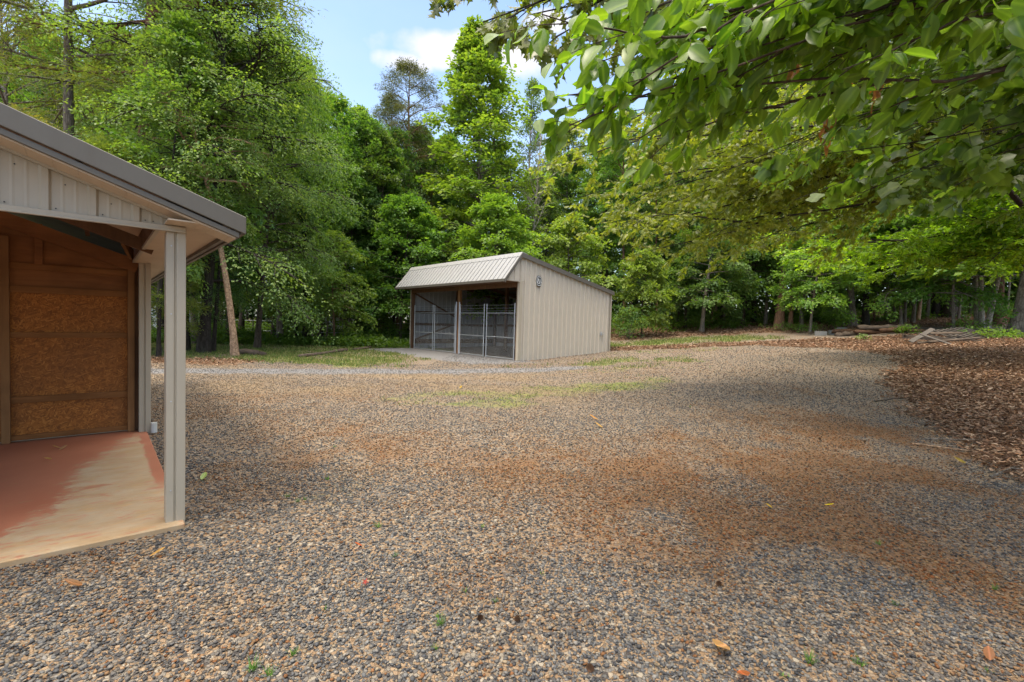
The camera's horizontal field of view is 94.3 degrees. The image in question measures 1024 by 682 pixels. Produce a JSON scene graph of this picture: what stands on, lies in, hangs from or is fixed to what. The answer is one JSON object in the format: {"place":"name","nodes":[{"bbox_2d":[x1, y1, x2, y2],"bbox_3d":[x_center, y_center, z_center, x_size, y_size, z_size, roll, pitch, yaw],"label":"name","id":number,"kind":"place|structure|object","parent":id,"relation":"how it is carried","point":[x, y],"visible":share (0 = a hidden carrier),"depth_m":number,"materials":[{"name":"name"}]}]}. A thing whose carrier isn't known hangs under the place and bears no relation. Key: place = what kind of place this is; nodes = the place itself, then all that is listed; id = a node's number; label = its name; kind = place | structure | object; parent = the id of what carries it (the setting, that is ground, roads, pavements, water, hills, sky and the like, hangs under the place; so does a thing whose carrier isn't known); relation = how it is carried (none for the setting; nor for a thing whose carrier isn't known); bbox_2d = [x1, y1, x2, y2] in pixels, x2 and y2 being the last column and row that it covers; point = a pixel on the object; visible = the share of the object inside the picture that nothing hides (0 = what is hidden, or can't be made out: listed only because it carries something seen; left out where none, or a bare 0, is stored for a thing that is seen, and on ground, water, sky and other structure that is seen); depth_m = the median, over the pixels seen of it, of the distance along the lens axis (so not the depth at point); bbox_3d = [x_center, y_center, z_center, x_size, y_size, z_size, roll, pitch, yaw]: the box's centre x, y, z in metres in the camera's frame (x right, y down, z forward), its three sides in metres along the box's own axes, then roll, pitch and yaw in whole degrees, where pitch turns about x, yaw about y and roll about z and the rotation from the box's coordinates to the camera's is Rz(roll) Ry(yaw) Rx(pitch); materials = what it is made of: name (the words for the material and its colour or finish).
{"place":"outdoors","nodes":[
{"label":"outdoors","id":0,"kind":"place"},
{"bbox_2d":[151,333,789,407],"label":"grass","id":1,"kind":"structure","parent":0,"point":[277,353],"depth_m":20.23,"materials":[{"name":"green plant"}]},
{"bbox_2d":[0,0,1007,321],"label":"sky","id":2,"kind":"structure","parent":0,"point":[360,37],"materials":[{"name":"blue"}]},
{"bbox_2d":[0,309,1023,681],"bbox_3d":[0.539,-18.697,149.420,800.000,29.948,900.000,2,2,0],"label":"ground","id":3,"kind":"structure","parent":0,"point":[438,355],"depth_m":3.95,"materials":[{"name":"grey gravel"}]},
{"bbox_2d":[8,102,64,131],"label":"tree","id":4,"kind":"object","parent":3,"relation":"on","point":[33,116],"depth_m":17.16,"materials":[{"name":"green plant"}]},
{"bbox_2d":[0,15,74,115],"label":"tree","id":5,"kind":"object","parent":3,"relation":"on","point":[27,91],"visible":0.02,"depth_m":44.69,"materials":[{"name":"green plant"}]},
{"bbox_2d":[0,0,97,142],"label":"tree","id":6,"kind":"object","parent":3,"relation":"on","point":[4,96],"visible":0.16,"depth_m":26.38,"materials":[{"name":"green plant"}]},
{"bbox_2d":[0,26,115,137],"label":"tree","id":7,"kind":"object","parent":3,"relation":"on","point":[43,50],"visible":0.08,"depth_m":29.88,"materials":[{"name":"green plant"}]},
{"bbox_2d":[0,0,195,139],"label":"pine tree","id":8,"kind":"object","parent":3,"relation":"on","point":[67,119],"visible":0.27,"depth_m":20.83,"materials":[{"name":"green plant"}]},
{"bbox_2d":[27,52,168,145],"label":"tree","id":9,"kind":"object","parent":3,"relation":"on","point":[84,115],"visible":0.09,"depth_m":28.85,"materials":[{"name":"green plant"}]},
{"bbox_2d":[52,18,169,164],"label":"tree","id":10,"kind":"object","parent":3,"relation":"on","point":[125,29],"visible":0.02,"depth_m":39.97,"materials":[{"name":"green plant"}]},
{"bbox_2d":[0,102,245,567],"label":"porch building","id":11,"kind":"structure","parent":3,"relation":"on","point":[95,243],"depth_m":4.70,"materials":[{"name":"brown wood"}]},
{"bbox_2d":[84,129,164,329],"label":"tree","id":12,"kind":"object","parent":3,"relation":"on","point":[101,144],"visible":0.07,"depth_m":16.24,"materials":[{"name":"green plant"}]},
{"bbox_2d":[0,0,327,164],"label":"pine tree","id":13,"kind":"object","parent":3,"relation":"on","point":[92,75],"visible":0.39,"depth_m":20.43,"materials":[{"name":"green plant"}]},
{"bbox_2d":[93,8,238,356],"bbox_3d":[-12.553,-5.593,17.485,3.783,12.790,4.320,3,3,36],"label":"tree","id":14,"kind":"object","parent":3,"relation":"on","point":[188,39],"visible":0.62,"depth_m":17.10,"materials":[{"name":"green plant"}]},
{"bbox_2d":[7,0,359,352],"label":"tree","id":15,"kind":"object","parent":3,"relation":"on","point":[204,343],"visible":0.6,"depth_m":18.71,"materials":[{"name":"green plant"}]},
{"bbox_2d":[151,181,217,353],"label":"tree","id":16,"kind":"object","parent":3,"relation":"on","point":[194,303],"visible":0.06,"depth_m":18.74,"materials":[{"name":"green plant"}]},
{"bbox_2d":[74,0,300,343],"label":"tree","id":17,"kind":"object","parent":3,"relation":"on","point":[110,108],"visible":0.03,"depth_m":23.76,"materials":[{"name":"green plant"}]},
{"bbox_2d":[119,19,281,355],"bbox_3d":[-12.113,-5.665,18.428,5.480,13.015,5.796,2,2,0],"label":"tree","id":18,"kind":"object","parent":3,"relation":"on","point":[234,348],"visible":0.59,"depth_m":18.13,"materials":[{"name":"green plant"}]},
{"bbox_2d":[137,110,266,350],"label":"tree","id":19,"kind":"object","parent":3,"relation":"on","point":[188,338],"visible":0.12,"depth_m":20.88,"materials":[{"name":"green plant"}]},
{"bbox_2d":[159,6,274,351],"bbox_3d":[-12.941,-6.882,20.777,4.492,15.188,5.131,0,2,-29],"label":"tree","id":20,"kind":"object","parent":3,"relation":"on","point":[246,242],"visible":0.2,"depth_m":20.57,"materials":[{"name":"green plant"}]},
{"bbox_2d":[161,38,326,338],"bbox_3d":[-16.306,-8.637,26.796,10.303,18.199,11.637,4,3,44],"label":"tree","id":21,"kind":"object","parent":3,"relation":"on","point":[275,204],"visible":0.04,"depth_m":26.89,"materials":[{"name":"green plant"}]},
{"bbox_2d":[212,100,297,328],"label":"tree","id":22,"kind":"object","parent":3,"relation":"on","point":[241,321],"depth_m":32.92,"materials":[{"name":"green plant"}]},
{"bbox_2d":[163,25,380,350],"bbox_3d":[-12.600,-7.409,23.806,10.301,16.111,9.120,2,2,21],"label":"tree","id":23,"kind":"object","parent":3,"relation":"on","point":[264,247],"visible":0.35,"depth_m":23.62,"materials":[{"name":"green plant"}]},
{"bbox_2d":[251,259,317,333],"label":"tree","id":24,"kind":"object","parent":3,"relation":"on","point":[284,321],"visible":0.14,"depth_m":31.32,"materials":[{"name":"green plant"}]},
{"bbox_2d":[210,53,364,337],"bbox_3d":[-14.241,-8.699,28.443,10.307,18.302,10.612,4,3,42],"label":"tree","id":25,"kind":"object","parent":3,"relation":"on","point":[279,326],"visible":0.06,"depth_m":28.39,"materials":[{"name":"green plant"}]},
{"bbox_2d":[262,87,337,338],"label":"tree","id":26,"kind":"object","parent":3,"relation":"on","point":[284,218],"visible":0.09,"depth_m":29.74,"materials":[{"name":"green plant"}]},
{"bbox_2d":[247,58,365,337],"bbox_3d":[-12.881,-8.564,29.651,7.381,17.795,7.276,1,2,-27],"label":"tree","id":27,"kind":"object","parent":3,"relation":"on","point":[339,191],"visible":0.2,"depth_m":29.06,"materials":[{"name":"green plant"}]},
{"bbox_2d":[278,126,361,336],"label":"tree","id":28,"kind":"object","parent":3,"relation":"on","point":[319,329],"visible":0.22,"depth_m":30.41,"materials":[{"name":"green plant"}]},
{"bbox_2d":[290,228,377,338],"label":"tree","id":29,"kind":"object","parent":3,"relation":"on","point":[346,245],"visible":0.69,"depth_m":27.92,"materials":[{"name":"green plant"}]},
{"bbox_2d":[297,346,371,357],"bbox_3d":[-8.260,0.470,22.868,0.322,0.200,7.680,2,2,4],"label":"fallen pole","id":30,"kind":"object","parent":3,"relation":"on","point":[320,353],"visible":0.67,"depth_m":21.23,"materials":[{"name":"brown wood"}]},
{"bbox_2d":[312,91,370,336],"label":"tree","id":31,"kind":"object","parent":3,"relation":"on","point":[345,120],"visible":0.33,"depth_m":33.53,"materials":[{"name":"green plant"}]},
{"bbox_2d":[319,154,376,333],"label":"tree","id":32,"kind":"object","parent":3,"relation":"on","point":[363,214],"visible":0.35,"depth_m":33.82,"materials":[{"name":"green plant"}]},
{"bbox_2d":[326,102,377,301],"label":"tree","id":33,"kind":"object","parent":3,"relation":"on","point":[360,108],"visible":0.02,"depth_m":43.34,"materials":[{"name":"green plant"}]},
{"bbox_2d":[343,178,390,299],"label":"tree","id":34,"kind":"object","parent":3,"relation":"on","point":[363,243],"visible":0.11,"depth_m":34.66,"materials":[{"name":"green plant"}]},
{"bbox_2d":[328,111,409,333],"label":"tree","id":35,"kind":"object","parent":3,"relation":"on","point":[369,125],"visible":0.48,"depth_m":34.32,"materials":[{"name":"green plant"}]},
{"bbox_2d":[341,263,400,335],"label":"tree","id":36,"kind":"object","parent":3,"relation":"on","point":[385,322],"visible":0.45,"depth_m":33.18,"materials":[{"name":"green plant"}]},
{"bbox_2d":[352,130,410,333],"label":"tree","id":37,"kind":"object","parent":3,"relation":"on","point":[387,143],"visible":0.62,"depth_m":34.64,"materials":[{"name":"green plant"}]},
{"bbox_2d":[355,326,409,339],"bbox_3d":[-8.736,-0.367,32.857,4.218,1.413,4.324,2,2,0],"label":"shrub","id":38,"kind":"object","parent":3,"relation":"on","point":[390,333],"visible":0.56,"depth_m":32.85,"materials":[{"name":"green plant"}]},
{"bbox_2d":[351,92,431,332],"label":"pine tree","id":39,"kind":"object","parent":3,"relation":"on","point":[384,104],"visible":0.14,"depth_m":41.79,"materials":[{"name":"green plant"}]},
{"bbox_2d":[362,144,423,335],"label":"tree","id":40,"kind":"object","parent":3,"relation":"on","point":[398,151],"visible":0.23,"depth_m":35.81,"materials":[{"name":"green plant"}]},
{"bbox_2d":[368,125,429,335],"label":"tree","id":41,"kind":"object","parent":3,"relation":"on","point":[408,156],"visible":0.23,"depth_m":37.79,"materials":[{"name":"green plant"}]},
{"bbox_2d":[347,192,455,338],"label":"tree","id":42,"kind":"object","parent":3,"relation":"on","point":[408,204],"visible":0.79,"depth_m":31.90,"materials":[{"name":"green plant"}]},
{"bbox_2d":[368,56,449,291],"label":"pine tree","id":43,"kind":"object","parent":3,"relation":"on","point":[404,66],"visible":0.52,"depth_m":39.49,"materials":[{"name":"green plant"}]},
{"bbox_2d":[381,121,450,329],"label":"tree","id":44,"kind":"object","parent":3,"relation":"on","point":[429,165],"visible":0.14,"depth_m":43.09,"materials":[{"name":"green plant"}]},
{"bbox_2d":[409,191,470,293],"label":"tree","id":45,"kind":"object","parent":3,"relation":"on","point":[447,201],"visible":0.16,"depth_m":38.70,"materials":[{"name":"green plant"}]},
{"bbox_2d":[427,132,475,257],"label":"tree","id":46,"kind":"object","parent":3,"relation":"on","point":[454,139],"visible":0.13,"depth_m":44.20,"materials":[{"name":"green plant"}]},
{"bbox_2d":[452,160,507,259],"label":"tree","id":47,"kind":"object","parent":3,"relation":"on","point":[489,180],"visible":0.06,"depth_m":42.60,"materials":[{"name":"green plant"}]},
{"bbox_2d":[405,14,557,266],"bbox_3d":[-2.620,-12.272,37.425,11.969,25.284,12.012,1,2,-23],"label":"tree","id":48,"kind":"object","parent":3,"relation":"on","point":[467,90],"visible":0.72,"depth_m":35.52,"materials":[{"name":"green plant"}]},
{"bbox_2d":[448,192,547,323],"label":"tree","id":49,"kind":"object","parent":3,"relation":"on","point":[490,208],"visible":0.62,"depth_m":30.95,"materials":[{"name":"green plant"}]},
{"bbox_2d":[395,252,614,360],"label":"animal shed","id":50,"kind":"structure","parent":3,"relation":"on","point":[559,312],"depth_m":23.29,"materials":[{"name":"beige metal"}]},
{"bbox_2d":[501,76,552,258],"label":"tree","id":51,"kind":"object","parent":3,"relation":"on","point":[534,91],"visible":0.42,"depth_m":41.45,"materials":[{"name":"green plant"}]},
{"bbox_2d":[515,125,556,255],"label":"tree","id":52,"kind":"object","parent":3,"relation":"on","point":[537,187],"visible":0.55,"depth_m":36.70,"materials":[{"name":"green plant"}]},
{"bbox_2d":[528,191,573,273],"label":"tree","id":53,"kind":"object","parent":3,"relation":"on","point":[551,215],"visible":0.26,"depth_m":39.84,"materials":[{"name":"green plant"}]},
{"bbox_2d":[532,116,596,270],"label":"tree","id":54,"kind":"object","parent":3,"relation":"on","point":[571,137],"visible":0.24,"depth_m":44.28,"materials":[{"name":"green plant"}]},
{"bbox_2d":[544,152,597,276],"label":"tree","id":55,"kind":"object","parent":3,"relation":"on","point":[573,172],"visible":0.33,"depth_m":44.74,"materials":[{"name":"green plant"}]},
{"bbox_2d":[533,211,622,287],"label":"tree","id":56,"kind":"object","parent":3,"relation":"on","point":[559,227],"visible":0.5,"depth_m":32.68,"materials":[{"name":"green plant"}]},
{"bbox_2d":[151,293,1014,348],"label":"undergrowth","id":57,"kind":"object","parent":3,"relation":"on","point":[359,339],"visible":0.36,"depth_m":33.83,"materials":[{"name":"green plant"}]},
{"bbox_2d":[151,310,1023,481],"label":"leaf litter","id":58,"kind":"object","parent":3,"relation":"on","point":[1000,387],"visible":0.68,"depth_m":12.99,"materials":[{"name":"brown plant"}]},
{"bbox_2d":[572,153,628,286],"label":"tree","id":59,"kind":"object","parent":3,"relation":"on","point":[609,253],"visible":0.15,"depth_m":42.26,"materials":[{"name":"green plant"}]},
{"bbox_2d":[569,137,645,288],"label":"tree","id":60,"kind":"object","parent":3,"relation":"on","point":[589,211],"visible":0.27,"depth_m":41.59,"materials":[{"name":"green plant"}]},
{"bbox_2d":[196,232,1020,331],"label":"woods","id":61,"kind":"object","parent":3,"relation":"on","point":[1013,288],"visible":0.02,"depth_m":55.18,"materials":[{"name":"green plant"}]},
{"bbox_2d":[592,104,660,324],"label":"tree","id":62,"kind":"object","parent":3,"relation":"on","point":[610,175],"visible":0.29,"depth_m":38.17,"materials":[{"name":"green plant"}]},
{"bbox_2d":[611,302,656,338],"bbox_3d":[7.351,-1.182,30.187,3.321,2.604,4.050,2,2,0],"label":"shrub","id":63,"kind":"object","parent":3,"relation":"on","point":[628,332],"visible":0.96,"depth_m":29.92,"materials":[{"name":"green plant"}]},
{"bbox_2d":[605,166,664,325],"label":"tree","id":64,"kind":"object","parent":3,"relation":"on","point":[637,234],"visible":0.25,"depth_m":36.84,"materials":[{"name":"green plant"}]},
{"bbox_2d":[427,0,860,184],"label":"oak tree","id":65,"kind":"object","parent":3,"relation":"on","point":[507,22],"visible":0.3,"depth_m":3.10,"materials":[{"name":"green plant"}]},
{"bbox_2d":[610,245,684,335],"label":"tree","id":66,"kind":"object","parent":3,"relation":"on","point":[654,261],"visible":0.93,"depth_m":30.60,"materials":[{"name":"green plant"}]},
{"bbox_2d":[631,153,676,327],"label":"tree","id":67,"kind":"object","parent":3,"relation":"on","point":[647,207],"visible":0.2,"depth_m":35.38,"materials":[{"name":"green plant"}]},
{"bbox_2d":[637,139,696,322],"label":"tree","id":68,"kind":"object","parent":3,"relation":"on","point":[647,277],"visible":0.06,"depth_m":37.18,"materials":[{"name":"green plant"}]},
{"bbox_2d":[629,140,709,321],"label":"tree","id":69,"kind":"object","parent":3,"relation":"on","point":[679,177],"visible":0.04,"depth_m":41.62,"materials":[{"name":"green plant"}]},
{"bbox_2d":[639,242,717,328],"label":"tree","id":70,"kind":"object","parent":3,"relation":"on","point":[698,267],"visible":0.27,"depth_m":34.83,"materials":[{"name":"green plant"}]},
{"bbox_2d":[660,126,717,328],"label":"tree","id":71,"kind":"object","parent":3,"relation":"on","point":[669,233],"visible":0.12,"depth_m":34.76,"materials":[{"name":"green plant"}]},
{"bbox_2d":[663,199,761,331],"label":"tree","id":72,"kind":"object","parent":3,"relation":"on","point":[729,267],"visible":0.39,"depth_m":31.64,"materials":[{"name":"green plant"}]},
{"bbox_2d":[483,0,1023,193],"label":"broadleaf tree","id":73,"kind":"object","parent":3,"relation":"on","point":[757,51],"visible":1,"depth_m":2.30,"materials":[{"name":"green plant"}]},
{"bbox_2d":[708,215,803,325],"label":"tree","id":74,"kind":"object","parent":3,"relation":"on","point":[769,259],"visible":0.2,"depth_m":33.41,"materials":[{"name":"green plant"}]},
{"bbox_2d":[742,189,796,321],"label":"tree","id":75,"kind":"object","parent":3,"relation":"on","point":[753,302],"visible":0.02,"depth_m":38.71,"materials":[{"name":"green plant"}]},
{"bbox_2d":[528,57,1023,280],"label":"oak tree","id":76,"kind":"object","parent":3,"relation":"on","point":[732,182],"visible":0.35,"depth_m":9.45,"materials":[{"name":"green plant"}]},
{"bbox_2d":[750,189,824,326],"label":"tree","id":77,"kind":"object","parent":3,"relation":"on","point":[790,318],"visible":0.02,"depth_m":32.35,"materials":[{"name":"green plant"}]},
{"bbox_2d":[760,322,825,332],"bbox_3d":[18.175,-0.796,30.467,4.418,0.979,3.465,2,2,0],"label":"shrub","id":78,"kind":"object","parent":3,"relation":"on","point":[803,327],"visible":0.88,"depth_m":30.07,"materials":[{"name":"green plant"}]},
{"bbox_2d":[744,39,857,328],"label":"pine tree","id":79,"kind":"object","parent":3,"relation":"on","point":[779,318],"visible":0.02,"depth_m":32.46,"materials":[{"name":"brown plant"}]},
{"bbox_2d":[773,178,830,326],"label":"tree","id":80,"kind":"object","parent":3,"relation":"on","point":[801,321],"visible":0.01,"depth_m":32.86,"materials":[{"name":"green plant"}]},
{"bbox_2d":[766,204,875,332],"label":"tree","id":81,"kind":"object","parent":3,"relation":"on","point":[803,287],"visible":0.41,"depth_m":28.51,"materials":[{"name":"green plant"}]},
{"bbox_2d":[818,284,852,327],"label":"sapling","id":82,"kind":"object","parent":3,"relation":"on","point":[843,292],"visible":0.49,"depth_m":30.67,"materials":[{"name":"green plant"}]},
{"bbox_2d":[671,12,1023,218],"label":"tulip tree","id":83,"kind":"object","parent":3,"relation":"on","point":[1002,104],"visible":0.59,"depth_m":3.95,"materials":[{"name":"green plant"}]},
{"bbox_2d":[818,100,836,155],"bbox_3d":[2.417,-1.669,3.645,0.114,0.477,0.102,3,2,28],"label":"withered leaf bunch","id":84,"kind":"object","parent":83,"relation":"hanging from","point":[823,130],"visible":0.61,"depth_m":3.65,"materials":[{"name":"brown plant"}]},
{"bbox_2d":[798,187,912,326],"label":"tree","id":85,"kind":"object","parent":3,"relation":"on","point":[850,294],"visible":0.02,"depth_m":30.58,"materials":[{"name":"green plant"}]},
{"bbox_2d":[853,330,882,334],"bbox_3d":[21.071,-0.503,27.579,2.618,0.338,0.332,1,2,-7],"label":"old timber","id":86,"kind":"object","parent":3,"relation":"on","point":[869,332],"visible":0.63,"depth_m":27.49,"materials":[{"name":"brown wood"}]},
{"bbox_2d":[856,324,916,330],"bbox_3d":[21.641,-0.781,27.452,3.218,0.423,0.351,2,2,3],"label":"old timber","id":87,"kind":"object","parent":86,"relation":"on","point":[869,327],"visible":0.64,"depth_m":27.41,"materials":[{"name":"brown wood"}]},
{"bbox_2d":[827,164,909,324],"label":"tree","id":88,"kind":"object","parent":3,"relation":"on","point":[865,317],"visible":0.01,"depth_m":31.95,"materials":[{"name":"green plant"}]},
{"bbox_2d":[715,15,1023,235],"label":"hickory tree","id":89,"kind":"object","parent":3,"relation":"on","point":[927,189],"visible":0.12,"depth_m":7.06,"materials":[{"name":"green plant"}]},
{"bbox_2d":[752,171,1023,288],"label":"maple tree","id":90,"kind":"object","parent":3,"relation":"on","point":[937,245],"visible":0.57,"depth_m":15.13,"materials":[{"name":"green plant"}]},
{"bbox_2d":[837,206,974,324],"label":"tree","id":91,"kind":"object","parent":3,"relation":"on","point":[903,220],"visible":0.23,"depth_m":28.92,"materials":[{"name":"green plant"}]},
{"bbox_2d":[931,275,942,316],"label":"tree","id":92,"kind":"object","parent":3,"relation":"on","point":[936,308],"depth_m":36.64,"materials":[{"name":"green plant"}]},
{"bbox_2d":[902,334,981,341],"bbox_3d":[20.030,-0.090,22.196,2.400,0.176,1.620,3,5,-6],"label":"wooden pallet","id":93,"kind":"object","parent":3,"relation":"on","point":[922,338],"visible":0.42,"depth_m":22.07,"materials":[{"name":"grey wood"}]},
{"bbox_2d":[861,200,1023,334],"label":"tree","id":94,"kind":"object","parent":3,"relation":"on","point":[1017,322],"visible":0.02,"depth_m":24.78,"materials":[{"name":"green plant"}]},
{"bbox_2d":[882,202,1021,327],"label":"tree","id":95,"kind":"object","parent":3,"relation":"on","point":[916,292],"visible":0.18,"depth_m":27.11,"materials":[{"name":"green plant"}]},
{"bbox_2d":[928,327,994,339],"bbox_3d":[22.027,-0.271,23.174,2.500,0.176,1.740,-5,20,-18],"label":"log pile","id":96,"kind":"object","parent":3,"relation":"on","point":[959,329],"visible":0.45,"depth_m":23.33,"materials":[{"name":"grey wood"}]},
{"bbox_2d":[940,204,996,316],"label":"tree","id":97,"kind":"object","parent":3,"relation":"on","point":[945,309],"depth_m":36.04,"materials":[{"name":"brown plant"}]},
{"bbox_2d":[941,317,998,331],"bbox_3d":[26.162,-0.892,27.334,3.085,0.971,2.583,0,3,-38],"label":"shrub","id":98,"kind":"object","parent":3,"relation":"on","point":[960,322],"visible":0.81,"depth_m":26.80,"materials":[{"name":"green plant"}]},
{"bbox_2d":[948,202,1022,327],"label":"tree","id":99,"kind":"object","parent":3,"relation":"on","point":[979,316],"visible":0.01,"depth_m":28.27,"materials":[{"name":"green plant"}]},
{"bbox_2d":[961,326,1023,338],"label":"shrub","id":100,"kind":"object","parent":3,"relation":"on","point":[998,334],"visible":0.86,"depth_m":22.27,"materials":[{"name":"green plant"}]},
{"bbox_2d":[992,202,1004,323],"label":"tree","id":101,"kind":"object","parent":3,"relation":"on","point":[1001,286],"depth_m":29.68,"materials":[{"name":"brown plant"}]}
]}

